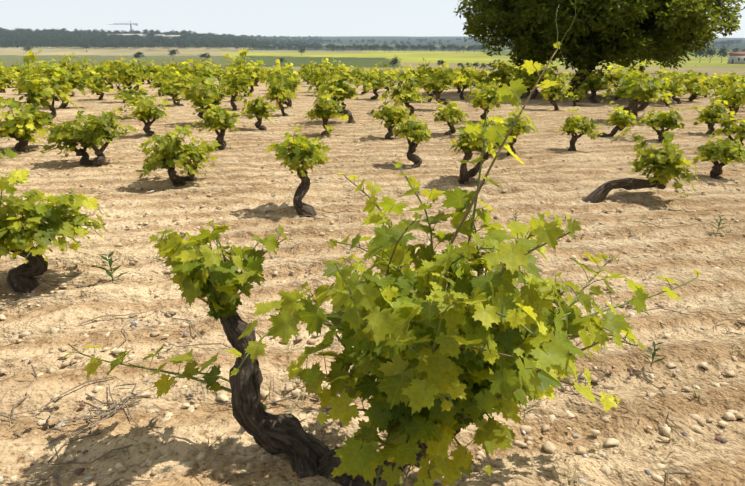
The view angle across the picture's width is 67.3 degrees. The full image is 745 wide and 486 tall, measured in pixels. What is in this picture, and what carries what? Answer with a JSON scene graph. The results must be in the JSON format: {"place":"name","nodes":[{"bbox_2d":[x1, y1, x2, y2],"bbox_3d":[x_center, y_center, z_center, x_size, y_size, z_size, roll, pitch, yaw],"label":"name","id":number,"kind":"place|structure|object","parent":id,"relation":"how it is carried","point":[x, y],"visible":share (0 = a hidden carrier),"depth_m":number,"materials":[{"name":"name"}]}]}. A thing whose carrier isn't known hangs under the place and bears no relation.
{"place":"outdoors","nodes":[
{"label":"outdoors","id":0,"kind":"place"},
{"bbox_2d":[0,31,744,485],"bbox_3d":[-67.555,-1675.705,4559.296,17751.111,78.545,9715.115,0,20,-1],"label":"terrain","id":1,"kind":"structure","parent":0,"point":[686,347],"depth_m":3.61,"materials":[{"name":"soil"}]},
{"bbox_2d":[0,62,13,92],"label":"vine","id":2,"kind":"object","parent":1,"relation":"on","point":[1,72],"visible":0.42,"depth_m":20.37,"materials":[{"name":"green plant"}]},
{"bbox_2d":[0,148,17,176],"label":"vine","id":3,"kind":"object","parent":1,"relation":"on","point":[10,154],"visible":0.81,"depth_m":4.26,"materials":[{"name":"green plant"}]},
{"bbox_2d":[0,71,18,91],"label":"vine","id":4,"kind":"object","parent":1,"relation":"on","point":[4,81],"visible":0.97,"depth_m":16.34,"materials":[{"name":"green plant"}]},
{"bbox_2d":[11,63,27,72],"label":"vine","id":5,"kind":"object","parent":1,"relation":"on","point":[16,67],"visible":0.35,"depth_m":30.86,"materials":[{"name":"green plant"}]},
{"bbox_2d":[13,70,40,83],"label":"vine","id":6,"kind":"object","parent":1,"relation":"on","point":[30,72],"visible":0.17,"depth_m":19.05,"materials":[{"name":"green plant"}]},
{"bbox_2d":[11,73,43,95],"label":"vine","id":7,"kind":"object","parent":1,"relation":"on","point":[32,77],"visible":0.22,"depth_m":15.42,"materials":[{"name":"green plant"}]},
{"bbox_2d":[0,90,76,151],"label":"vine","id":8,"kind":"object","parent":1,"relation":"on","point":[20,126],"visible":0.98,"depth_m":7.59,"materials":[{"name":"green plant"}]},
{"bbox_2d":[10,49,74,124],"bbox_3d":[-6.024,-2.775,10.339,0.728,1.536,1.320,8,22,22],"label":"vine","id":9,"kind":"object","parent":1,"relation":"on","point":[34,87],"visible":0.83,"depth_m":10.22,"materials":[{"name":"green plant"}]},
{"bbox_2d":[0,168,107,294],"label":"vine","id":10,"kind":"object","parent":1,"relation":"on","point":[19,235],"visible":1,"depth_m":3.17,"materials":[{"name":"green plant"}]},
{"bbox_2d":[35,55,96,107],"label":"vine","id":11,"kind":"object","parent":1,"relation":"on","point":[50,69],"visible":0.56,"depth_m":13.74,"materials":[{"name":"green plant"}]},
{"bbox_2d":[57,52,79,75],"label":"vine","id":12,"kind":"object","parent":1,"relation":"on","point":[69,67],"visible":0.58,"depth_m":29.30,"materials":[{"name":"green plant"}]},
{"bbox_2d":[72,56,90,73],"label":"vine","id":13,"kind":"object","parent":1,"relation":"on","point":[84,59],"visible":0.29,"depth_m":27.80,"materials":[{"name":"green plant"}]},
{"bbox_2d":[40,108,137,165],"bbox_3d":[-3.421,-1.236,6.793,0.862,0.790,0.913,13,24,32],"label":"vine","id":14,"kind":"object","parent":1,"relation":"on","point":[92,133],"visible":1,"depth_m":6.67,"materials":[{"name":"green plant"}]},
{"bbox_2d":[81,64,104,87],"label":"vine","id":15,"kind":"object","parent":1,"relation":"on","point":[91,67],"visible":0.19,"depth_m":24.21,"materials":[{"name":"green plant"}]},
{"bbox_2d":[84,67,109,99],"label":"vine","id":16,"kind":"object","parent":1,"relation":"on","point":[99,81],"visible":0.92,"depth_m":16.52,"materials":[{"name":"green plant"}]},
{"bbox_2d":[92,56,120,88],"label":"vine","id":17,"kind":"object","parent":1,"relation":"on","point":[99,70],"visible":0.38,"depth_m":23.25,"materials":[{"name":"green plant"}]},
{"bbox_2d":[103,69,134,93],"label":"vine","id":18,"kind":"object","parent":1,"relation":"on","point":[112,78],"visible":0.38,"depth_m":19.45,"materials":[{"name":"green plant"}]},
{"bbox_2d":[108,21,137,33],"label":"tower crane","id":19,"kind":"object","parent":1,"relation":"on","point":[130,24],"visible":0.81,"depth_m":1008.09,"materials":[{"name":"white metal"}]},
{"bbox_2d":[104,57,147,102],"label":"vine","id":20,"kind":"object","parent":1,"relation":"on","point":[128,77],"visible":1,"depth_m":15.59,"materials":[{"name":"green plant"}]},
{"bbox_2d":[109,82,158,112],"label":"vine","id":21,"kind":"object","parent":1,"relation":"on","point":[140,94],"visible":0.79,"depth_m":11.84,"materials":[{"name":"green plant"}]},
{"bbox_2d":[115,62,154,90],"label":"vine","id":22,"kind":"object","parent":1,"relation":"on","point":[148,73],"visible":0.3,"depth_m":21.96,"materials":[{"name":"green plant"}]},
{"bbox_2d":[127,99,172,135],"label":"vine","id":23,"kind":"object","parent":1,"relation":"on","point":[147,113],"visible":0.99,"depth_m":9.05,"materials":[{"name":"green plant"}]},
{"bbox_2d":[139,60,165,83],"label":"vine","id":24,"kind":"object","parent":1,"relation":"on","point":[149,69],"visible":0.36,"depth_m":28.73,"materials":[{"name":"green plant"}]},
{"bbox_2d":[149,64,175,96],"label":"vine","id":25,"kind":"object","parent":1,"relation":"on","point":[163,76],"visible":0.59,"depth_m":18.45,"materials":[{"name":"green plant"}]},
{"bbox_2d":[153,71,184,105],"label":"vine","id":26,"kind":"object","parent":1,"relation":"on","point":[166,90],"visible":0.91,"depth_m":14.80,"materials":[{"name":"green plant"}]},
{"bbox_2d":[136,124,220,186],"bbox_3d":[-2.014,-0.883,5.775,0.670,0.723,0.898,15,25,35],"label":"vine","id":27,"kind":"object","parent":1,"relation":"on","point":[169,156],"visible":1,"depth_m":5.63,"materials":[{"name":"green plant"}]},
{"bbox_2d":[166,60,191,76],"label":"vine","id":28,"kind":"object","parent":1,"relation":"on","point":[186,70],"visible":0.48,"depth_m":23.48,"materials":[{"name":"green plant"}]},
{"bbox_2d":[167,74,205,98],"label":"vine","id":29,"kind":"object","parent":1,"relation":"on","point":[184,78],"visible":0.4,"depth_m":16.88,"materials":[{"name":"green plant"}]},
{"bbox_2d":[173,59,227,123],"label":"vine","id":30,"kind":"object","parent":1,"relation":"on","point":[196,94],"visible":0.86,"depth_m":10.45,"materials":[{"name":"green plant"}]},
{"bbox_2d":[189,58,215,83],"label":"vine","id":31,"kind":"object","parent":1,"relation":"on","point":[196,70],"visible":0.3,"depth_m":28.77,"materials":[{"name":"green plant"}]},
{"bbox_2d":[195,60,215,82],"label":"vine","id":32,"kind":"object","parent":1,"relation":"on","point":[206,75],"visible":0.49,"depth_m":22.22,"materials":[{"name":"green plant"}]},
{"bbox_2d":[192,97,240,149],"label":"vine","id":33,"kind":"object","parent":1,"relation":"on","point":[221,120],"visible":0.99,"depth_m":7.87,"materials":[{"name":"green plant"}]},
{"bbox_2d":[221,54,246,69],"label":"vine","id":34,"kind":"object","parent":1,"relation":"on","point":[235,62],"visible":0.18,"depth_m":32.97,"materials":[{"name":"green plant"}]},
{"bbox_2d":[216,67,256,110],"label":"vine","id":35,"kind":"object","parent":1,"relation":"on","point":[236,84],"visible":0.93,"depth_m":13.54,"materials":[{"name":"green plant"}]},
{"bbox_2d":[233,48,265,96],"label":"vine","id":36,"kind":"object","parent":1,"relation":"on","point":[246,70],"visible":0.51,"depth_m":18.83,"materials":[{"name":"green plant"}]},
{"bbox_2d":[235,96,279,130],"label":"vine","id":37,"kind":"object","parent":1,"relation":"on","point":[259,108],"visible":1,"depth_m":9.93,"materials":[{"name":"green plant"}]},
{"bbox_2d":[253,59,297,116],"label":"vine","id":38,"kind":"object","parent":1,"relation":"on","point":[276,92],"visible":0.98,"depth_m":12.27,"materials":[{"name":"green plant"}]},
{"bbox_2d":[259,63,299,98],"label":"vine","id":39,"kind":"object","parent":1,"relation":"on","point":[277,76],"visible":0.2,"depth_m":17.96,"materials":[{"name":"green plant"}]},
{"bbox_2d":[264,67,300,81],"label":"vine","id":40,"kind":"object","parent":1,"relation":"on","point":[290,73],"visible":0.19,"depth_m":20.41,"materials":[{"name":"green plant"}]},
{"bbox_2d":[267,70,303,106],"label":"vine","id":41,"kind":"object","parent":1,"relation":"on","point":[292,86],"visible":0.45,"depth_m":14.44,"materials":[{"name":"green plant"}]},
{"bbox_2d":[266,125,334,216],"bbox_3d":[-0.569,-0.611,4.824,0.557,0.839,0.571,12,23,30],"label":"vine","id":42,"kind":"object","parent":1,"relation":"on","point":[307,153],"visible":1,"depth_m":4.68,"materials":[{"name":"green plant"}]},
{"bbox_2d":[298,64,310,84],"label":"vine","id":43,"kind":"object","parent":1,"relation":"on","point":[305,70],"visible":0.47,"depth_m":29.80,"materials":[{"name":"green plant"}]},
{"bbox_2d":[305,58,328,86],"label":"vine","id":44,"kind":"object","parent":1,"relation":"on","point":[314,78],"visible":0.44,"depth_m":19.42,"materials":[{"name":"green plant"}]},
{"bbox_2d":[302,64,333,90],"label":"vine","id":45,"kind":"object","parent":1,"relation":"on","point":[322,68],"visible":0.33,"depth_m":21.56,"materials":[{"name":"green plant"}]},
{"bbox_2d":[304,88,348,134],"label":"vine","id":46,"kind":"object","parent":1,"relation":"on","point":[325,111],"visible":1,"depth_m":9.24,"materials":[{"name":"green plant"}]},
{"bbox_2d":[319,59,347,81],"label":"vine","id":47,"kind":"object","parent":1,"relation":"on","point":[334,66],"visible":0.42,"depth_m":31.22,"materials":[{"name":"green plant"}]},
{"bbox_2d":[307,68,372,122],"bbox_3d":[-0.768,-2.838,11.091,1.302,1.223,1.170,-17,26,-39],"label":"vine","id":48,"kind":"object","parent":1,"relation":"on","point":[337,80],"visible":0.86,"depth_m":10.91,"materials":[{"name":"green plant"}]},
{"bbox_2d":[332,64,352,80],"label":"vine","id":49,"kind":"object","parent":1,"relation":"on","point":[337,71],"visible":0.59,"depth_m":25.95,"materials":[{"name":"green plant"}]},
{"bbox_2d":[349,67,365,82],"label":"vine","id":50,"kind":"object","parent":1,"relation":"on","point":[354,73],"visible":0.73,"depth_m":32.71,"materials":[{"name":"green plant"}]},
{"bbox_2d":[353,67,378,93],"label":"vine","id":51,"kind":"object","parent":1,"relation":"on","point":[363,75],"visible":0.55,"depth_m":20.68,"materials":[{"name":"green plant"}]},
{"bbox_2d":[0,103,739,482],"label":"pebbles","id":52,"kind":"object","parent":1,"relation":"on","point":[80,471],"visible":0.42,"depth_m":2.46,"materials":[{"name":"stone"}]},
{"bbox_2d":[0,102,744,485],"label":"stones","id":53,"kind":"object","parent":1,"relation":"on","point":[552,448],"visible":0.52,"depth_m":2.39,"materials":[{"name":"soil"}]},
{"bbox_2d":[0,93,744,485],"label":"dry litter","id":54,"kind":"object","parent":1,"relation":"on","point":[62,463],"visible":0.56,"depth_m":2.16,"materials":[{"name":"brown plant"}]},
{"bbox_2d":[361,68,394,99],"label":"vine","id":55,"kind":"object","parent":1,"relation":"on","point":[380,83],"visible":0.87,"depth_m":17.88,"materials":[{"name":"green plant"}]},
{"bbox_2d":[63,0,699,485],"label":"vine","id":56,"kind":"object","parent":1,"relation":"on","point":[447,344],"visible":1,"depth_m":1.46,"materials":[{"name":"green plant"}]},
{"bbox_2d":[375,61,399,92],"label":"vine","id":57,"kind":"object","parent":1,"relation":"on","point":[385,79],"visible":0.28,"depth_m":22.38,"materials":[{"name":"green plant"}]},
{"bbox_2d":[370,90,415,138],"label":"vine","id":58,"kind":"object","parent":1,"relation":"on","point":[391,115],"visible":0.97,"depth_m":9.07,"materials":[{"name":"green plant"}]},
{"bbox_2d":[388,55,400,65],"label":"bush","id":59,"kind":"object","parent":1,"relation":"on","point":[393,61],"visible":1,"depth_m":254.08,"materials":[{"name":"green plant"}]},
{"bbox_2d":[390,64,410,87],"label":"vine","id":60,"kind":"object","parent":1,"relation":"on","point":[400,73],"visible":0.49,"depth_m":26.35,"materials":[{"name":"green plant"}]},
{"bbox_2d":[386,62,433,115],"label":"vine","id":61,"kind":"object","parent":1,"relation":"on","point":[405,95],"visible":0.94,"depth_m":12.83,"materials":[{"name":"green plant"}]},
{"bbox_2d":[95,213,726,366],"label":"weeds","id":62,"kind":"object","parent":1,"relation":"on","point":[110,262],"visible":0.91,"depth_m":3.26,"materials":[{"name":"green plant"}]},
{"bbox_2d":[392,119,431,167],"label":"vine","id":63,"kind":"object","parent":1,"relation":"on","point":[414,130],"visible":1,"depth_m":6.74,"materials":[{"name":"green plant"}]},
{"bbox_2d":[404,61,423,88],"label":"vine","id":64,"kind":"object","parent":1,"relation":"on","point":[418,68],"visible":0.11,"depth_m":23.42,"materials":[{"name":"green plant"}]},
{"bbox_2d":[405,66,426,89],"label":"vine","id":65,"kind":"object","parent":1,"relation":"on","point":[419,76],"visible":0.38,"depth_m":19.56,"materials":[{"name":"green plant"}]},
{"bbox_2d":[107,34,744,63],"bbox_3d":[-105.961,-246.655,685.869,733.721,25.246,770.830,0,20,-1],"label":"farm buildings","id":66,"kind":"structure","parent":1,"relation":"on","point":[736,57],"depth_m":334.17,"materials":[{"name":"white"}]},
{"bbox_2d":[411,76,442,101],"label":"vine","id":67,"kind":"object","parent":1,"relation":"on","point":[418,79],"visible":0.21,"depth_m":17.12,"materials":[{"name":"green plant"}]},
{"bbox_2d":[420,58,449,94],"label":"vine","id":68,"kind":"object","parent":1,"relation":"on","point":[427,70],"visible":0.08,"depth_m":20.94,"materials":[{"name":"green plant"}]},
{"bbox_2d":[412,63,468,109],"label":"vine","id":69,"kind":"object","parent":1,"relation":"on","point":[440,80],"visible":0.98,"depth_m":14.12,"materials":[{"name":"green plant"}]},
{"bbox_2d":[431,100,469,134],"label":"vine","id":70,"kind":"object","parent":1,"relation":"on","point":[454,116],"visible":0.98,"depth_m":9.52,"materials":[{"name":"green plant"}]},
{"bbox_2d":[451,63,474,99],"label":"vine","id":71,"kind":"object","parent":1,"relation":"on","point":[467,73],"visible":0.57,"depth_m":18.08,"materials":[{"name":"green plant"}]},
{"bbox_2d":[465,68,487,86],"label":"vine","id":72,"kind":"object","parent":1,"relation":"on","point":[479,77],"visible":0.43,"depth_m":24.07,"materials":[{"name":"green plant"}]},
{"bbox_2d":[469,68,489,80],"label":"vine","id":73,"kind":"object","parent":1,"relation":"on","point":[485,72],"visible":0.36,"depth_m":28.44,"materials":[{"name":"green plant"}]},
{"bbox_2d":[453,76,507,121],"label":"vine","id":74,"kind":"object","parent":1,"relation":"on","point":[487,100],"visible":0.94,"depth_m":11.49,"materials":[{"name":"green plant"}]},
{"bbox_2d":[450,119,515,183],"bbox_3d":[1.164,-0.925,5.996,0.639,0.773,0.877,9,22,24],"label":"vine","id":75,"kind":"object","parent":1,"relation":"on","point":[466,144],"visible":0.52,"depth_m":5.93,"materials":[{"name":"green plant"}]},
{"bbox_2d":[474,77,501,104],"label":"vine","id":76,"kind":"object","parent":1,"relation":"on","point":[486,84],"visible":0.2,"depth_m":15.78,"materials":[{"name":"green plant"}]},
{"bbox_2d":[476,68,511,89],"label":"vine","id":77,"kind":"object","parent":1,"relation":"on","point":[488,78],"visible":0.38,"depth_m":19.98,"materials":[{"name":"green plant"}]},
{"bbox_2d":[479,59,518,94],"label":"vine","id":78,"kind":"object","parent":1,"relation":"on","point":[504,79],"visible":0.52,"depth_m":21.23,"materials":[{"name":"green plant"}]},
{"bbox_2d":[491,59,515,82],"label":"vine","id":79,"kind":"object","parent":1,"relation":"on","point":[507,77],"visible":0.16,"depth_m":25.14,"materials":[{"name":"green plant"}]},
{"bbox_2d":[496,108,534,155],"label":"vine","id":80,"kind":"object","parent":1,"relation":"on","point":[519,128],"visible":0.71,"depth_m":7.58,"materials":[{"name":"green plant"}]},
{"bbox_2d":[508,68,541,98],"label":"vine","id":81,"kind":"object","parent":1,"relation":"on","point":[529,82],"visible":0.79,"depth_m":17.47,"materials":[{"name":"green plant"}]},
{"bbox_2d":[505,66,560,99],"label":"vine","id":82,"kind":"object","parent":1,"relation":"on","point":[536,91],"visible":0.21,"depth_m":19.23,"materials":[{"name":"green plant"}]},
{"bbox_2d":[539,61,574,109],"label":"vine","id":83,"kind":"object","parent":1,"relation":"on","point":[549,94],"visible":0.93,"depth_m":14.70,"materials":[{"name":"green plant"}]},
{"bbox_2d":[567,83,586,105],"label":"vine","id":84,"kind":"object","parent":1,"relation":"on","point":[579,93],"visible":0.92,"depth_m":16.55,"materials":[{"name":"green plant"}]},
{"bbox_2d":[557,108,602,150],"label":"vine","id":85,"kind":"object","parent":1,"relation":"on","point":[574,125],"visible":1,"depth_m":8.16,"materials":[{"name":"green plant"}]},
{"bbox_2d":[573,69,611,102],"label":"vine","id":86,"kind":"object","parent":1,"relation":"on","point":[593,85],"visible":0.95,"depth_m":17.87,"materials":[{"name":"green plant"}]},
{"bbox_2d":[453,0,744,97],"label":"walnut tree","id":87,"kind":"object","parent":1,"relation":"on","point":[604,31],"visible":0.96,"depth_m":18.24,"materials":[{"name":"green plant"}]},
{"bbox_2d":[600,67,616,84],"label":"vine","id":88,"kind":"object","parent":1,"relation":"on","point":[606,81],"visible":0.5,"depth_m":32.30,"materials":[{"name":"green plant"}]},
{"bbox_2d":[597,101,639,136],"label":"vine","id":89,"kind":"object","parent":1,"relation":"on","point":[622,120],"visible":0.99,"depth_m":9.62,"materials":[{"name":"green plant"}]},
{"bbox_2d":[608,55,646,99],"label":"vine","id":90,"kind":"object","parent":1,"relation":"on","point":[627,65],"visible":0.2,"depth_m":19.30,"materials":[{"name":"green plant"}]},
{"bbox_2d":[599,62,673,114],"bbox_3d":[5.634,-3.130,11.913,1.489,1.429,2.025,4,20,11],"label":"vine","id":91,"kind":"object","parent":1,"relation":"on","point":[632,91],"visible":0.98,"depth_m":11.72,"materials":[{"name":"green plant"}]},
{"bbox_2d":[581,127,697,202],"bbox_3d":[2.555,-0.728,5.410,0.994,0.797,0.714,6,21,16],"label":"vine","id":92,"kind":"object","parent":1,"relation":"on","point":[666,163],"visible":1,"depth_m":5.30,"materials":[{"name":"green plant"}]},
{"bbox_2d":[629,66,665,106],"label":"vine","id":93,"kind":"object","parent":1,"relation":"on","point":[642,74],"visible":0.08,"depth_m":14.92,"materials":[{"name":"green plant"}]},
{"bbox_2d":[634,76,670,116],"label":"vine","id":94,"kind":"object","parent":1,"relation":"on","point":[645,105],"visible":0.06,"depth_m":13.25,"materials":[{"name":"green plant"}]},
{"bbox_2d":[639,96,684,141],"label":"vine","id":95,"kind":"object","parent":1,"relation":"on","point":[662,120],"visible":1,"depth_m":9.17,"materials":[{"name":"green plant"}]},
{"bbox_2d":[650,69,684,106],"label":"vine","id":96,"kind":"object","parent":1,"relation":"on","point":[671,89],"visible":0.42,"depth_m":16.91,"materials":[{"name":"green plant"}]},
{"bbox_2d":[669,77,691,103],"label":"vine","id":97,"kind":"object","parent":1,"relation":"on","point":[680,84],"visible":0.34,"depth_m":18.11,"materials":[{"name":"green plant"}]},
{"bbox_2d":[676,72,709,97],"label":"vine","id":98,"kind":"object","parent":1,"relation":"on","point":[692,77],"visible":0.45,"depth_m":21.46,"materials":[{"name":"green plant"}]},
{"bbox_2d":[680,82,710,100],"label":"vine","id":99,"kind":"object","parent":1,"relation":"on","point":[695,91],"visible":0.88,"depth_m":19.48,"materials":[{"name":"green plant"}]},
{"bbox_2d":[694,47,707,62],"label":"tree","id":100,"kind":"object","parent":1,"relation":"on","point":[701,53],"visible":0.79,"depth_m":352.81,"materials":[{"name":"green plant"}]},
{"bbox_2d":[682,98,730,134],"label":"vine","id":101,"kind":"object","parent":1,"relation":"on","point":[710,116],"visible":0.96,"depth_m":10.11,"materials":[{"name":"green plant"}]},
{"bbox_2d":[703,45,715,62],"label":"tree","id":102,"kind":"object","parent":1,"relation":"on","point":[711,51],"visible":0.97,"depth_m":355.79,"materials":[{"name":"green plant"}]},
{"bbox_2d":[691,135,744,178],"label":"vine","id":103,"kind":"object","parent":1,"relation":"on","point":[726,151],"visible":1,"depth_m":6.30,"materials":[{"name":"green plant"}]},
{"bbox_2d":[693,75,744,121],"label":"vine","id":104,"kind":"object","parent":1,"relation":"on","point":[736,98],"visible":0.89,"depth_m":12.41,"materials":[{"name":"green plant"}]},
{"bbox_2d":[714,73,727,93],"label":"vine","id":105,"kind":"object","parent":1,"relation":"on","point":[723,83],"visible":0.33,"depth_m":25.90,"materials":[{"name":"green plant"}]},
{"bbox_2d":[716,43,728,62],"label":"tree","id":106,"kind":"object","parent":1,"relation":"on","point":[723,52],"visible":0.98,"depth_m":358.82,"materials":[{"name":"green plant"}]},
{"bbox_2d":[709,111,744,150],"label":"vine","id":107,"kind":"object","parent":1,"relation":"on","point":[727,130],"visible":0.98,"depth_m":8.10,"materials":[{"name":"green plant"}]},
{"bbox_2d":[715,80,744,115],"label":"vine","id":108,"kind":"object","parent":1,"relation":"on","point":[724,90],"visible":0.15,"depth_m":14.17,"materials":[{"name":"green plant"}]},
{"bbox_2d":[720,73,740,90],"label":"vine","id":109,"kind":"object","parent":1,"relation":"on","point":[736,77],"visible":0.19,"depth_m":27.67,"materials":[{"name":"green plant"}]},
{"bbox_2d":[0,0,744,37],"label":"sky","id":110,"kind":"structure","parent":0,"point":[292,18],"materials":[{"name":"white"}]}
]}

